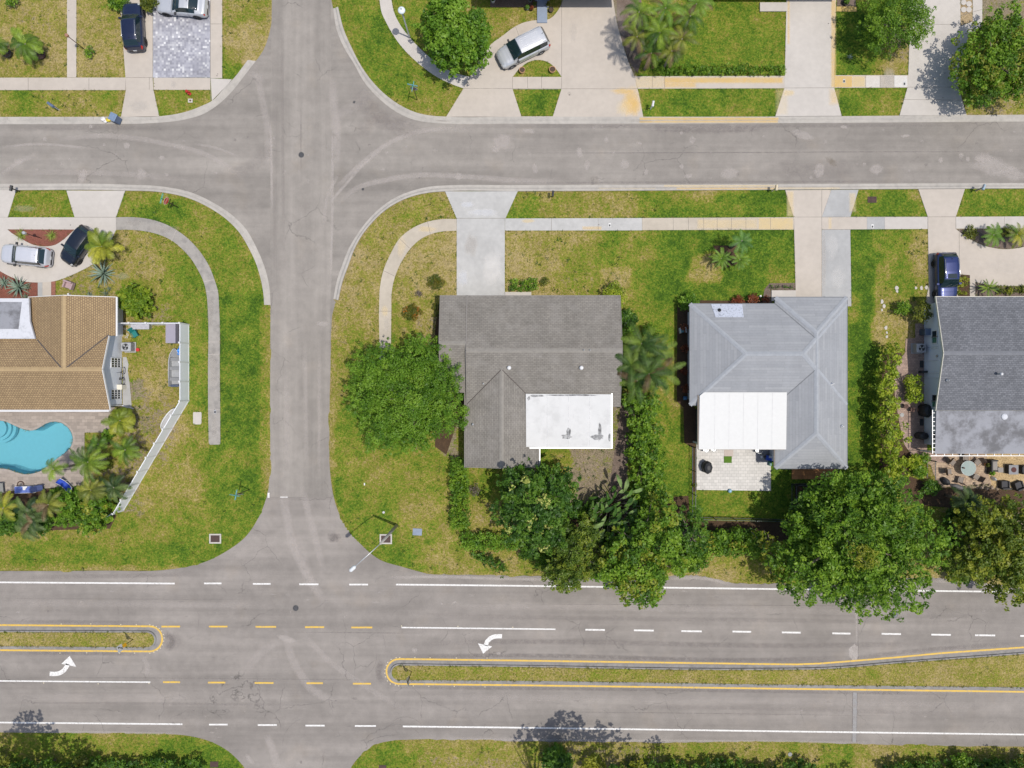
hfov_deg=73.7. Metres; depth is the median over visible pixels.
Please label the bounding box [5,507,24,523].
bush
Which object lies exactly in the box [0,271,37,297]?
flower bed
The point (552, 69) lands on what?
planter
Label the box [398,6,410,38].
street lamp
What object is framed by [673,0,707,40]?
palm tree
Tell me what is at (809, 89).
driveway
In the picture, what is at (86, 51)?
bush
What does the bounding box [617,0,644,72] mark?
flower bed
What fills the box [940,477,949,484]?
boulder
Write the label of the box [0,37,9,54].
palm tree
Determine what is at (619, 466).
flower bed
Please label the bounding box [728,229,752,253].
palm tree
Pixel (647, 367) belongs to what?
palm tree
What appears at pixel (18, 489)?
sun lounger
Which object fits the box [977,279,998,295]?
fern palm
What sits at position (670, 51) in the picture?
palm tree
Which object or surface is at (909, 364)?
side patio
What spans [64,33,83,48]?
post lamp
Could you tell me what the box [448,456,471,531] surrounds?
hedge
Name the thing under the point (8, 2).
bush
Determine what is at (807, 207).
driveway
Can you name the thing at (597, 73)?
driveway
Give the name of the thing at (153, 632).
median kerb
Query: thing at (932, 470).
picket fence
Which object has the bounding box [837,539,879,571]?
bush
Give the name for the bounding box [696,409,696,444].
picket fence
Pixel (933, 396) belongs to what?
window
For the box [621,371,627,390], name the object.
bush
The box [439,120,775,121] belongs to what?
gutter stains
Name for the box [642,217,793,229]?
pavement
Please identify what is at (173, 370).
jon boat
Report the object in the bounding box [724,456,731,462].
door mat
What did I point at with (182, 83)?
pavement
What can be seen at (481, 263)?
driveway
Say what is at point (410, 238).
pavement
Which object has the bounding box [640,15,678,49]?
palm tree
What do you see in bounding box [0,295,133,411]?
bungalow
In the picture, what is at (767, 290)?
flower bed
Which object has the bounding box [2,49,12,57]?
planter
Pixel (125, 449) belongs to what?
palm tree
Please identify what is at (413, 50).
pavement
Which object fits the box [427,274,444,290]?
bush
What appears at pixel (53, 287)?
brick edging
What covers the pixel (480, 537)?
hedge
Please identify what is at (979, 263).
driveway
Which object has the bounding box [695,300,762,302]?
flower bed
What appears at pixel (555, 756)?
bush
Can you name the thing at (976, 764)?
hedge
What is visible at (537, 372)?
bungalow
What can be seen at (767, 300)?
bush
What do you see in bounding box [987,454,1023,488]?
back patio
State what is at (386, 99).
kerb
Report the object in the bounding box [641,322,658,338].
bush
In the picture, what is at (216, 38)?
driveway
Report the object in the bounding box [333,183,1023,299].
kerb
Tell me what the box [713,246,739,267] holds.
flower bed
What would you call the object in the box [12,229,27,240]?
grass tuft
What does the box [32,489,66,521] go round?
palm tree
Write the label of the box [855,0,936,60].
tree
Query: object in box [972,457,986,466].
dining chair
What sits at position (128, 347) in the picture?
air conditioner
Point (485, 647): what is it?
turn arrow
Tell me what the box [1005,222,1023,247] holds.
fern palm
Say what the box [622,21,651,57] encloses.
palm tree
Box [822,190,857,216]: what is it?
driveway
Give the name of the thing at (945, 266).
parked car
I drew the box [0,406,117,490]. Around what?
pool deck
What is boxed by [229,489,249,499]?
street sign
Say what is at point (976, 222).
pavement
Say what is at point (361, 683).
road marking
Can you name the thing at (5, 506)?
palm tree
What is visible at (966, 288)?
flower bed
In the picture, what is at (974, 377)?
bungalow
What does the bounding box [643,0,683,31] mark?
palm tree
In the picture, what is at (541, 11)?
front step
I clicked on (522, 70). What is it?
planter
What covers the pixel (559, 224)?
pavement
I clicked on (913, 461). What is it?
bush
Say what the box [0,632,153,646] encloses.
median grass
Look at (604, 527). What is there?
bush
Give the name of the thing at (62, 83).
pavement
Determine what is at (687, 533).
tree
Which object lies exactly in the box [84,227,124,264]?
palm tree
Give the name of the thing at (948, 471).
dining chair
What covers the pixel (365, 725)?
road marking
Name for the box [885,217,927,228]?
pavement
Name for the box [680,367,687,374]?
bedding plant
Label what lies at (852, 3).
flower bed
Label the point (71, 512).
shrub
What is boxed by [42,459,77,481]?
palm tree
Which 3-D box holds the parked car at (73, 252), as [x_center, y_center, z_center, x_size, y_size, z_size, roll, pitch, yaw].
[-40.197,-12.817,63.073,2.100,1.629,3.908,36,90,0]
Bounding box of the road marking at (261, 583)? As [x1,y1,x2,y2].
[253,583,270,584]
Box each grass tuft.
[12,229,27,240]
[43,231,56,242]
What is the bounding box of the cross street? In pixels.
[267,0,332,496]
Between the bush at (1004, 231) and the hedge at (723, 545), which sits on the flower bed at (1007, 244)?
the bush at (1004, 231)
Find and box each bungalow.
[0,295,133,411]
[439,295,622,468]
[688,296,847,469]
[919,296,1023,455]
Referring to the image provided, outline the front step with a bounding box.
[535,0,548,22]
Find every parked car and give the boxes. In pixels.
[1,242,53,267]
[60,224,93,266]
[118,3,147,52]
[156,0,208,19]
[496,26,550,69]
[931,252,961,300]
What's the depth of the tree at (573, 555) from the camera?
59.21 m
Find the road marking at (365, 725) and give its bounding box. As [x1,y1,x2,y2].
[355,725,375,726]
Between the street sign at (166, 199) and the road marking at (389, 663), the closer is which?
the street sign at (166, 199)
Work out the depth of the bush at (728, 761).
62.88 m
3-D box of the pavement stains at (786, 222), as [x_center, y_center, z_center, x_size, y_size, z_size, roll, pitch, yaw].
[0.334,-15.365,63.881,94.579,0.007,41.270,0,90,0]
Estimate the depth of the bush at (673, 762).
62.89 m
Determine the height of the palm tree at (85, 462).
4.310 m
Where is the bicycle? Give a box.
[118,367,125,384]
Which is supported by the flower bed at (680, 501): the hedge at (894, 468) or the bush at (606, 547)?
the bush at (606, 547)
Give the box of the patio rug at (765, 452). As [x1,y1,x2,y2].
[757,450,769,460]
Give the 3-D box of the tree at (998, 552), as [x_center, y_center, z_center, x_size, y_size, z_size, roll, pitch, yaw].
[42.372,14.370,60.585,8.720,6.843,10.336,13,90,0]
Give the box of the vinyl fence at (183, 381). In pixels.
[101,322,189,518]
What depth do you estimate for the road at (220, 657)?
63.98 m
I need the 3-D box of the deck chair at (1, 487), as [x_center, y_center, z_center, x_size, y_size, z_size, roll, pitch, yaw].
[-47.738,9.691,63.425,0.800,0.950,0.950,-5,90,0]
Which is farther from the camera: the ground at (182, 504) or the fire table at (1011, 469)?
the ground at (182, 504)
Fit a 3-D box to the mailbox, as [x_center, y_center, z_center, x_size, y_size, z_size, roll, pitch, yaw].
[-46.076,-18.017,63.270,0.218,1.320,0.512,10,90,0]
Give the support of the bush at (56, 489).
on the flower bed at (25, 497)
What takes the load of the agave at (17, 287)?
on the flower bed at (33, 291)
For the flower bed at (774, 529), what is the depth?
63.91 m
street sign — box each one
[160,193,178,207]
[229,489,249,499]
[407,82,417,99]
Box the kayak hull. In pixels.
[160,408,174,427]
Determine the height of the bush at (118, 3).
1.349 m
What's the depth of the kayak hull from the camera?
63.24 m
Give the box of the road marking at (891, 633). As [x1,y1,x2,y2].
[882,633,900,634]
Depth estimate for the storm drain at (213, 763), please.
63.88 m
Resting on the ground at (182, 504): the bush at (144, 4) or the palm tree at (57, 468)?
the bush at (144, 4)
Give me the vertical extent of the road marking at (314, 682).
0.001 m
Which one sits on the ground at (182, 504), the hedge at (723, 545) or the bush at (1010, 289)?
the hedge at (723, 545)
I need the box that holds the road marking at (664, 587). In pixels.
[396,584,1008,592]
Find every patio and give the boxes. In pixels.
[697,449,770,490]
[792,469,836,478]
[894,323,946,462]
[928,454,991,487]
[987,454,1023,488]
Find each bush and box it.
[0,513,19,536]
[0,752,10,767]
[4,0,17,6]
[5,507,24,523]
[35,508,54,536]
[42,756,59,767]
[49,486,62,499]
[71,753,88,767]
[72,493,88,511]
[83,45,94,58]
[93,453,112,472]
[100,429,114,441]
[105,0,129,12]
[115,760,129,767]
[140,0,159,12]
[401,303,422,320]
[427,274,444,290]
[432,302,439,318]
[468,483,479,495]
[517,542,538,560]
[534,550,552,571]
[540,276,549,285]
[541,742,573,767]
[573,506,589,521]
[580,752,606,767]
[582,497,604,517]
[588,519,611,544]
[601,533,615,559]
[602,280,627,306]
[621,308,638,329]
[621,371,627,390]
[622,327,637,345]
[627,375,648,393]
[629,493,645,509]
[629,759,646,767]
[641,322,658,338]
[668,759,677,767]
[678,291,699,310]
[687,553,708,572]
[720,759,733,767]
[731,294,744,302]
[747,293,759,302]
[761,295,769,302]
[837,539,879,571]
[894,299,912,315]
[904,453,922,470]
[911,297,933,323]
[913,464,928,478]
[920,452,930,463]
[921,479,942,495]
[932,529,962,558]
[942,504,971,529]
[948,752,973,767]
[949,562,974,585]
[962,224,978,239]
[986,758,1001,767]
[1001,227,1010,236]
[1006,288,1012,295]
[1013,756,1023,767]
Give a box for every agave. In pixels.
[0,275,9,289]
[6,274,29,297]
[85,258,114,285]
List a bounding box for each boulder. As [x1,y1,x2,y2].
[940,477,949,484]
[950,483,964,489]
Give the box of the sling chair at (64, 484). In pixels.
[55,478,73,492]
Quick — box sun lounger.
[14,485,35,493]
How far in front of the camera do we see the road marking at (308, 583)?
63.97 m
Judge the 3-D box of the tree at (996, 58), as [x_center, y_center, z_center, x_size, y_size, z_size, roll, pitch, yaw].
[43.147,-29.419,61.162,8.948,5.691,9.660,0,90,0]
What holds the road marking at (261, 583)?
on the road at (220, 657)
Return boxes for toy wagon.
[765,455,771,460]
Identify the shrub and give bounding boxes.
[52,485,86,529]
[76,490,120,537]
[114,282,156,319]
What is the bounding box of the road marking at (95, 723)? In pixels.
[0,722,182,724]
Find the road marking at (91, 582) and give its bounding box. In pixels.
[0,581,174,583]
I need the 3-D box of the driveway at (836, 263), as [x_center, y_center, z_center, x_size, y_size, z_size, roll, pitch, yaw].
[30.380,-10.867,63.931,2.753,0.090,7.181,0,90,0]
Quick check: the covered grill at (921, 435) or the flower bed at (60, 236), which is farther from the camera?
the flower bed at (60, 236)
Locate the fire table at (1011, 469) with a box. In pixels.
[1005,465,1017,473]
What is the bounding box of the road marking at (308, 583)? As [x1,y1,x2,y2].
[299,583,318,584]
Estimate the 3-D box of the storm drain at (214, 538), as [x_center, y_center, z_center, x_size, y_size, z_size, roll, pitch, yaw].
[-27.790,14.480,63.906,1.125,0.055,0.914,0,90,0]
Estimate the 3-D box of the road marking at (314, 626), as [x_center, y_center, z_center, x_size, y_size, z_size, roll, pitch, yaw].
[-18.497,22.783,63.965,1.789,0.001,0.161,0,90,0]
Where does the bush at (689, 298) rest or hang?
on the ground at (182, 504)
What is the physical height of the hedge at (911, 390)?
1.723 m
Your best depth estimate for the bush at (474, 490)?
63.20 m
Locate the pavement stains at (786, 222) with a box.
[68,0,1004,409]
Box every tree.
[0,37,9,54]
[0,491,24,521]
[10,27,43,64]
[13,496,53,535]
[14,519,41,541]
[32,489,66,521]
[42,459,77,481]
[69,442,112,482]
[76,477,111,503]
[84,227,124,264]
[87,433,109,454]
[99,473,132,502]
[101,407,135,436]
[110,436,142,465]
[341,332,469,457]
[413,0,493,79]
[489,457,582,558]
[538,512,607,593]
[585,485,690,609]
[615,322,685,404]
[620,0,657,38]
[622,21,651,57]
[634,37,665,70]
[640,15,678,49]
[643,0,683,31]
[659,38,683,67]
[664,24,699,56]
[669,505,709,557]
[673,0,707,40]
[680,0,714,27]
[708,247,732,269]
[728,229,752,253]
[729,249,751,269]
[751,531,791,585]
[762,469,965,624]
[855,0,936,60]
[932,492,1023,610]
[945,486,982,516]
[947,0,1023,108]
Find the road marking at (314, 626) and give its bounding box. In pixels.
[305,626,323,627]
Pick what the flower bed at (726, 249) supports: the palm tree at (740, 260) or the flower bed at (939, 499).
the palm tree at (740, 260)
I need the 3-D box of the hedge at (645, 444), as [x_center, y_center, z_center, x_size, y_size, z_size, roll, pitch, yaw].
[12.129,6.124,62.190,4.176,3.633,11.245,-5,90,0]
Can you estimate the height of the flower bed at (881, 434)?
0.001 m
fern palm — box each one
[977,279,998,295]
[981,223,1004,247]
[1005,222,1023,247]
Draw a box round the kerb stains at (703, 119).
[93,117,777,188]
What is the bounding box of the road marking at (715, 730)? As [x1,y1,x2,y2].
[403,726,1023,734]
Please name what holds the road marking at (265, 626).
on the road at (220, 657)
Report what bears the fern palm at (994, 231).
on the flower bed at (1007, 244)
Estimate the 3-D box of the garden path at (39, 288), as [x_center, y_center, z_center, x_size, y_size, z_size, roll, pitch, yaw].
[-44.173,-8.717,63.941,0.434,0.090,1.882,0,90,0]
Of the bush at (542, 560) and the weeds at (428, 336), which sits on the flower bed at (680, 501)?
the bush at (542, 560)
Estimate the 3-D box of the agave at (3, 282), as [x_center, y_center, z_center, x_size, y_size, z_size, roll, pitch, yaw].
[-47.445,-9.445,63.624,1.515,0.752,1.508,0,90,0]
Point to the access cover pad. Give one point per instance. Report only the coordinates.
(197, 417)
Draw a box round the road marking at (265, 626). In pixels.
[255,626,275,627]
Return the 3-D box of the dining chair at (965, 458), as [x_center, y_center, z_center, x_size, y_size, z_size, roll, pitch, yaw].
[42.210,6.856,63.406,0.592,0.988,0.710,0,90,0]
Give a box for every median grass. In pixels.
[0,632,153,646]
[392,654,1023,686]
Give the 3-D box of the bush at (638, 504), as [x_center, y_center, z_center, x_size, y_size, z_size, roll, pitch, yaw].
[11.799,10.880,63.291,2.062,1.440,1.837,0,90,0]
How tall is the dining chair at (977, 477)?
0.988 m
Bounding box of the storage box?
[166,324,178,343]
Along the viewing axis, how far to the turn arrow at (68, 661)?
63.96 m
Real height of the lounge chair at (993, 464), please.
0.690 m
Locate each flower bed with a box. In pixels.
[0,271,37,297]
[0,486,118,530]
[8,229,73,245]
[434,305,463,453]
[490,0,536,6]
[518,496,689,568]
[608,395,628,500]
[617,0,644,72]
[677,305,696,448]
[692,521,794,540]
[693,449,694,491]
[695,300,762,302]
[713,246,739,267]
[763,283,794,302]
[795,483,842,528]
[837,0,855,6]
[880,353,902,479]
[898,445,1023,512]
[957,229,1023,248]
[958,275,969,295]
[960,0,972,25]
[975,283,1023,295]
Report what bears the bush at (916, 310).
on the ground at (182, 504)
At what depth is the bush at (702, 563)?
62.87 m
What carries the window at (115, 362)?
in the bungalow at (60, 353)
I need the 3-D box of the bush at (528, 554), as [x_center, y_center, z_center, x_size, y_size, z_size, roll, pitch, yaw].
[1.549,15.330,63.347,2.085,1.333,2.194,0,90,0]
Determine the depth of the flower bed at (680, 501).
63.91 m
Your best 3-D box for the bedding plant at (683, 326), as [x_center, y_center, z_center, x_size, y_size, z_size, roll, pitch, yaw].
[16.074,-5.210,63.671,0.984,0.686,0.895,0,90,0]
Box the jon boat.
[168,348,178,386]
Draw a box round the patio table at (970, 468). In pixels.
[960,461,975,475]
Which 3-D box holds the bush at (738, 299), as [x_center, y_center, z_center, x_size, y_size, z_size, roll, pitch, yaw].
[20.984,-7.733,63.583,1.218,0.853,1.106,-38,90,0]
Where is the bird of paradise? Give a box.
[588,474,649,551]
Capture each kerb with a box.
[0,60,254,123]
[0,184,269,304]
[0,627,158,650]
[333,7,1023,123]
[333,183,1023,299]
[388,649,1023,690]
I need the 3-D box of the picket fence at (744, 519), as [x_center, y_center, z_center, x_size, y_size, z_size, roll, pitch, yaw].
[21.563,12.576,63.275,9.255,1.400,0.072,1,90,0]
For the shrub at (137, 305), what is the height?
2.415 m
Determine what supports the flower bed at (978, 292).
on the ground at (182, 504)
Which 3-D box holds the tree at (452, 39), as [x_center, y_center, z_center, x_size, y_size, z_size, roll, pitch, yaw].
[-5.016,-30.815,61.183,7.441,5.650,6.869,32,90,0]
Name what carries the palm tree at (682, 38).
on the ground at (182, 504)
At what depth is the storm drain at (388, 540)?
63.88 m
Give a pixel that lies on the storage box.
(172, 333)
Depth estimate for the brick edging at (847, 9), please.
63.89 m
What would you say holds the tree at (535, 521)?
on the ground at (182, 504)
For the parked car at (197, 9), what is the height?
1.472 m
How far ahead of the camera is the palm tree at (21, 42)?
62.06 m
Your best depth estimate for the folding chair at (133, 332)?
63.44 m
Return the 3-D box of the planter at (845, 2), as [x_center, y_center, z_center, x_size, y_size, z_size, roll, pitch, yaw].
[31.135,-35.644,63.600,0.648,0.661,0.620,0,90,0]
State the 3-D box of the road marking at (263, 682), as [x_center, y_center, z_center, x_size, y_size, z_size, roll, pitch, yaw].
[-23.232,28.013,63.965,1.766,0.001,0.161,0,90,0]
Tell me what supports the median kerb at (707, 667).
on the road at (220, 657)
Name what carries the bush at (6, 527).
on the flower bed at (25, 497)
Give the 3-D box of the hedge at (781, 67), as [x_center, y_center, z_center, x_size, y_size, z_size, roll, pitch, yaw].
[19.334,-29.246,63.502,12.363,0.997,1.266,0,90,0]
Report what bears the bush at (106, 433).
on the ground at (182, 504)
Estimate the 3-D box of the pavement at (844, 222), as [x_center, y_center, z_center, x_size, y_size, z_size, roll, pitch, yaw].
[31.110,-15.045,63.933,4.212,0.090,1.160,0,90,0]
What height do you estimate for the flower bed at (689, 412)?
0.001 m
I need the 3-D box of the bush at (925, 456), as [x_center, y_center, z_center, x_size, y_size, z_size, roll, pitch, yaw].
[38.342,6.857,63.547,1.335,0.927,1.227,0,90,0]
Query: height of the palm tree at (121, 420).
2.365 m
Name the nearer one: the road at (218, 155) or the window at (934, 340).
the window at (934, 340)
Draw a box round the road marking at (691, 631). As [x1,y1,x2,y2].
[681,630,701,631]
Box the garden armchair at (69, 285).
[62,279,74,289]
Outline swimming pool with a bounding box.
[0,419,74,475]
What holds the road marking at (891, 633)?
on the road at (220, 657)
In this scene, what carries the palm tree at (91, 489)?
on the ground at (182, 504)
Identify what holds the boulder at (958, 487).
on the flower bed at (939, 499)
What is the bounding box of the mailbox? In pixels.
[9,185,20,191]
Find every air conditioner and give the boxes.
[121,342,135,352]
[911,343,925,353]
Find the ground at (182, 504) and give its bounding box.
[0,0,1023,767]
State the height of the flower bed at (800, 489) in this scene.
0.001 m
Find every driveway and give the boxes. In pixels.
[0,190,15,216]
[0,217,115,282]
[67,191,124,216]
[120,0,158,116]
[153,0,209,77]
[211,0,221,77]
[445,191,517,217]
[446,0,642,116]
[457,218,504,294]
[775,0,841,116]
[785,190,830,296]
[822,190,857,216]
[822,230,850,305]
[899,0,981,115]
[918,189,964,216]
[926,217,1023,303]
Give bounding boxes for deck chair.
[0,482,5,492]
[30,484,45,492]
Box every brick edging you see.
[51,281,55,295]
[836,7,856,11]
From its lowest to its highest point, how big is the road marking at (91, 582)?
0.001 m
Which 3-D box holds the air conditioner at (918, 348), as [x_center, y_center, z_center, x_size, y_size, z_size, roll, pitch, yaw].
[37.842,-3.316,63.465,1.030,0.870,0.970,0,90,0]
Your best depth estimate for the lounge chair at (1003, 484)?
63.47 m
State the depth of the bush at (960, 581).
62.70 m
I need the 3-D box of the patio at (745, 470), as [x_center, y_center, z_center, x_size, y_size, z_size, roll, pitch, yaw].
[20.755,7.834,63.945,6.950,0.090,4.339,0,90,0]
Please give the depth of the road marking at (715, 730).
63.97 m
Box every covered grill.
[701,461,712,473]
[914,432,928,439]
[917,404,931,417]
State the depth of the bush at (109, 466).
63.18 m
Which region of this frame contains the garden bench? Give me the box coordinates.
[131,324,151,328]
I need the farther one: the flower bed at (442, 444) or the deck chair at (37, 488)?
the flower bed at (442, 444)
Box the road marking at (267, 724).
[258,724,276,725]
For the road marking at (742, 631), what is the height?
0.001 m
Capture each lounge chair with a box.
[987,459,997,471]
[998,480,1011,489]
[1011,480,1023,490]
[1019,465,1023,473]
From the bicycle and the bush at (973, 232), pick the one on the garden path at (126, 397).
the bicycle
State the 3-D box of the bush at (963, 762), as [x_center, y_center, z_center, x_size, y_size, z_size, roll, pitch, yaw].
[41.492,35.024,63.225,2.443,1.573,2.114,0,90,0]
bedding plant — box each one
[680,323,688,331]
[680,344,688,353]
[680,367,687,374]
[681,384,688,392]
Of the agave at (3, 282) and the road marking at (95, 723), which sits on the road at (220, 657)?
the road marking at (95, 723)
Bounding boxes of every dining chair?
[942,468,952,475]
[947,457,957,466]
[957,477,966,485]
[963,454,970,461]
[970,474,985,482]
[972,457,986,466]
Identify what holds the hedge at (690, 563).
on the ground at (182, 504)
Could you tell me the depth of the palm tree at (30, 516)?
60.80 m
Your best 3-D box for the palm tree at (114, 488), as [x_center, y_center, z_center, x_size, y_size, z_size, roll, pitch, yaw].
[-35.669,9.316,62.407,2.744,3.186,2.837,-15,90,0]
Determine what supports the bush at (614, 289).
on the ground at (182, 504)
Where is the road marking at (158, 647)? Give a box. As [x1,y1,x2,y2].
[0,624,162,651]
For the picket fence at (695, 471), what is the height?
1.400 m
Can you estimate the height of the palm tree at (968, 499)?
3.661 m
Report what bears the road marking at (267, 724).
on the road at (220, 657)
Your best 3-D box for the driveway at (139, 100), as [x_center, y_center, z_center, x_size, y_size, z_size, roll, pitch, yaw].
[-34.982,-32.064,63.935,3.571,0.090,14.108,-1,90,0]
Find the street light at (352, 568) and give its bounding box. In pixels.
[349,524,397,571]
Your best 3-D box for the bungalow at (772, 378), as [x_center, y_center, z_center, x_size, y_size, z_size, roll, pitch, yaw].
[23.030,-0.105,61.879,14.383,4.282,15.633,0,90,0]
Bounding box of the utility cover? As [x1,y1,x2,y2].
[413,528,421,535]
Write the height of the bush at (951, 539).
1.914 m
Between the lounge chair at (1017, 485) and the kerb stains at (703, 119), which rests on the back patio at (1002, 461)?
the lounge chair at (1017, 485)
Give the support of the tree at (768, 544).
on the ground at (182, 504)
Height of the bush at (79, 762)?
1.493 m
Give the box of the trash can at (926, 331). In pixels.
[919,328,930,334]
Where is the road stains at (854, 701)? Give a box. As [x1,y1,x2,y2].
[105,535,858,741]
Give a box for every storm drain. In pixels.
[209,534,220,543]
[210,761,217,766]
[380,534,391,543]
[868,197,876,202]
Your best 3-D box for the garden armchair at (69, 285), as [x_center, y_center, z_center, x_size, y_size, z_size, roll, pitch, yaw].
[-41.263,-9.215,63.450,0.880,0.720,0.720,20,90,0]
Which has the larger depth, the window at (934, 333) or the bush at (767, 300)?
the bush at (767, 300)
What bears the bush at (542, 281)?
on the ground at (182, 504)
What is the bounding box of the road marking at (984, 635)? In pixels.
[975,634,994,635]
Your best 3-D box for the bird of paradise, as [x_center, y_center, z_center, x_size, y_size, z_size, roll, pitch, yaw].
[9.649,11.560,62.109,5.639,3.845,6.605,-21,90,0]
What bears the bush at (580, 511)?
on the flower bed at (680, 501)
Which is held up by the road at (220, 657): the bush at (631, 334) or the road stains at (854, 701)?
the road stains at (854, 701)
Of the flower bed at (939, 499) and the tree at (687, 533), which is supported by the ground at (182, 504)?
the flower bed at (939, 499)
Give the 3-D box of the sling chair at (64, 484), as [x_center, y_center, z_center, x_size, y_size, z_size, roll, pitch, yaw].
[-41.482,9.568,63.463,0.666,0.914,1.736,-42,90,0]
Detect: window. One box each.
[111,357,120,367]
[111,389,120,399]
[931,330,937,336]
[931,336,937,343]
[931,394,936,400]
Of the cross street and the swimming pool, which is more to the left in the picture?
the swimming pool
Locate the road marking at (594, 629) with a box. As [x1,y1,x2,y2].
[585,629,604,630]
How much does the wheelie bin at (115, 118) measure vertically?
1.125 m
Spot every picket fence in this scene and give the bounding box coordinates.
[692,446,696,516]
[693,517,793,521]
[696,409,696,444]
[791,472,833,515]
[927,460,936,479]
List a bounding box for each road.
[0,1,1023,370]
[0,463,1023,767]
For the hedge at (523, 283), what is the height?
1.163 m
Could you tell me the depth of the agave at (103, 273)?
63.62 m
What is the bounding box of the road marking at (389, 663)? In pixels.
[386,647,1023,692]
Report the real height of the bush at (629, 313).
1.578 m
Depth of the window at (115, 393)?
62.84 m
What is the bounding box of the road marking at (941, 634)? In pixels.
[931,634,950,635]
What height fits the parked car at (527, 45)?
1.862 m
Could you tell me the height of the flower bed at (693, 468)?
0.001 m
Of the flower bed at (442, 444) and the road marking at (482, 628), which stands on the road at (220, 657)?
the road marking at (482, 628)
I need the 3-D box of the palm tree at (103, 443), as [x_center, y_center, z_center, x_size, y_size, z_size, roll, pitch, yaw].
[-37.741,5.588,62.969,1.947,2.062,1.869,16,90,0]
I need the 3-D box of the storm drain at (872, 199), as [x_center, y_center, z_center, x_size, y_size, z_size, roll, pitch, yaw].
[33.716,-17.257,63.903,0.845,0.050,0.576,0,90,0]
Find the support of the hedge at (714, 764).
on the ground at (182, 504)
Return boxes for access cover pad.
[193,412,201,423]
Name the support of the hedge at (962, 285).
on the ground at (182, 504)
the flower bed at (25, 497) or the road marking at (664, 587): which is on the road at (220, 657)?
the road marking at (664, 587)
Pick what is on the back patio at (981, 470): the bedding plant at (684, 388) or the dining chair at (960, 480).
the dining chair at (960, 480)
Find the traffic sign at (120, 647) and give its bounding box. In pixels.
[117,639,132,652]
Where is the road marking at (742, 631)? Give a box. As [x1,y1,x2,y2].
[732,631,750,632]
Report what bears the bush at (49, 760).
on the ground at (182, 504)
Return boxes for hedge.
[0,755,206,767]
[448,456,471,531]
[458,531,519,551]
[470,548,507,577]
[508,277,538,291]
[608,756,827,767]
[621,392,668,511]
[653,62,785,76]
[672,526,710,578]
[683,525,766,561]
[868,342,911,483]
[882,753,1023,767]
[902,374,924,403]
[957,276,969,294]
[995,285,1023,294]
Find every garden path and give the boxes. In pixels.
[38,282,41,295]
[42,282,50,295]
[67,0,76,76]
[123,357,130,407]
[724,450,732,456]
[760,2,786,11]
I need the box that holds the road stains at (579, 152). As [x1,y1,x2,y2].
[17,126,968,653]
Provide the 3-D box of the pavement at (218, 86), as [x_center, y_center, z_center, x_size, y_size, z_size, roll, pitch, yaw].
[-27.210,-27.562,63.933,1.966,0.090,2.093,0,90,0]
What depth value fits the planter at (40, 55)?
63.62 m
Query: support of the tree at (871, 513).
on the flower bed at (800, 489)
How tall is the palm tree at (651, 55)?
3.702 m
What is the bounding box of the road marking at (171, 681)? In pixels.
[163,681,179,682]
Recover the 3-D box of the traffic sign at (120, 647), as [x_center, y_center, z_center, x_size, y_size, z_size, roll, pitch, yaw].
[-35.404,23.873,62.530,0.104,2.600,0.600,-15,90,0]
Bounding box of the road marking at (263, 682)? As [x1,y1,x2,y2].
[255,682,272,683]
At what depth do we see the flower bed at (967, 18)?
63.91 m
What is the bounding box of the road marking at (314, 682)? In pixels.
[306,682,322,683]
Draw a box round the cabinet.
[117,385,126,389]
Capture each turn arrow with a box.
[50,656,75,675]
[478,634,501,652]
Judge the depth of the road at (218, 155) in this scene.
63.98 m
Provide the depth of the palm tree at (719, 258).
62.22 m
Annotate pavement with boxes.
[0,77,125,89]
[116,217,219,444]
[153,78,210,89]
[211,78,231,99]
[379,219,456,370]
[380,0,468,87]
[505,218,641,230]
[634,76,784,88]
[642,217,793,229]
[822,217,866,229]
[834,75,907,87]
[867,217,884,228]
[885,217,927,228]
[956,216,1023,228]
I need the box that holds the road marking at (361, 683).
[353,683,370,684]
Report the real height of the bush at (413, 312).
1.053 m
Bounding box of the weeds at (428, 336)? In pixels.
[6,0,1023,767]
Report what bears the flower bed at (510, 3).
on the ground at (182, 504)
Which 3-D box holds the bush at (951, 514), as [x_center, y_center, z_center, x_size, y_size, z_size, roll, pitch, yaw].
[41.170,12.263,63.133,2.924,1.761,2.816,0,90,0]
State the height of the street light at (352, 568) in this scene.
8.291 m
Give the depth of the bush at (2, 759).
62.89 m
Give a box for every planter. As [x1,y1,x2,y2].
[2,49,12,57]
[35,49,45,58]
[519,67,524,73]
[549,66,555,72]
[842,0,849,4]
[987,471,995,475]
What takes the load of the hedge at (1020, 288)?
on the flower bed at (978, 292)
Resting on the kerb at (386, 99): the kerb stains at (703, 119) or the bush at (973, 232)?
the kerb stains at (703, 119)
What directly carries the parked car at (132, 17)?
on the driveway at (139, 100)
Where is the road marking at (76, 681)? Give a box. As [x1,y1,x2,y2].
[0,680,149,682]
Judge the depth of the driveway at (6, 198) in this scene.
63.89 m
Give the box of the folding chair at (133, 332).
[127,327,137,337]
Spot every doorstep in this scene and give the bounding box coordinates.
[505,292,530,294]
[771,290,795,300]
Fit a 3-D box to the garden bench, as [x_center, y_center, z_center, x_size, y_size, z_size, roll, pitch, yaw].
[-34.446,-5.313,63.555,1.720,0.750,0.500,0,90,0]
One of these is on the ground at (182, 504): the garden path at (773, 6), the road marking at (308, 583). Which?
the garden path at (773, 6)
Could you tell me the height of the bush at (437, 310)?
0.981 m
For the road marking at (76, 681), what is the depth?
63.97 m
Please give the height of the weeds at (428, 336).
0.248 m
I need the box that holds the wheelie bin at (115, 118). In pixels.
[108,112,121,124]
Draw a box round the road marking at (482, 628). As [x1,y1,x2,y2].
[402,627,554,629]

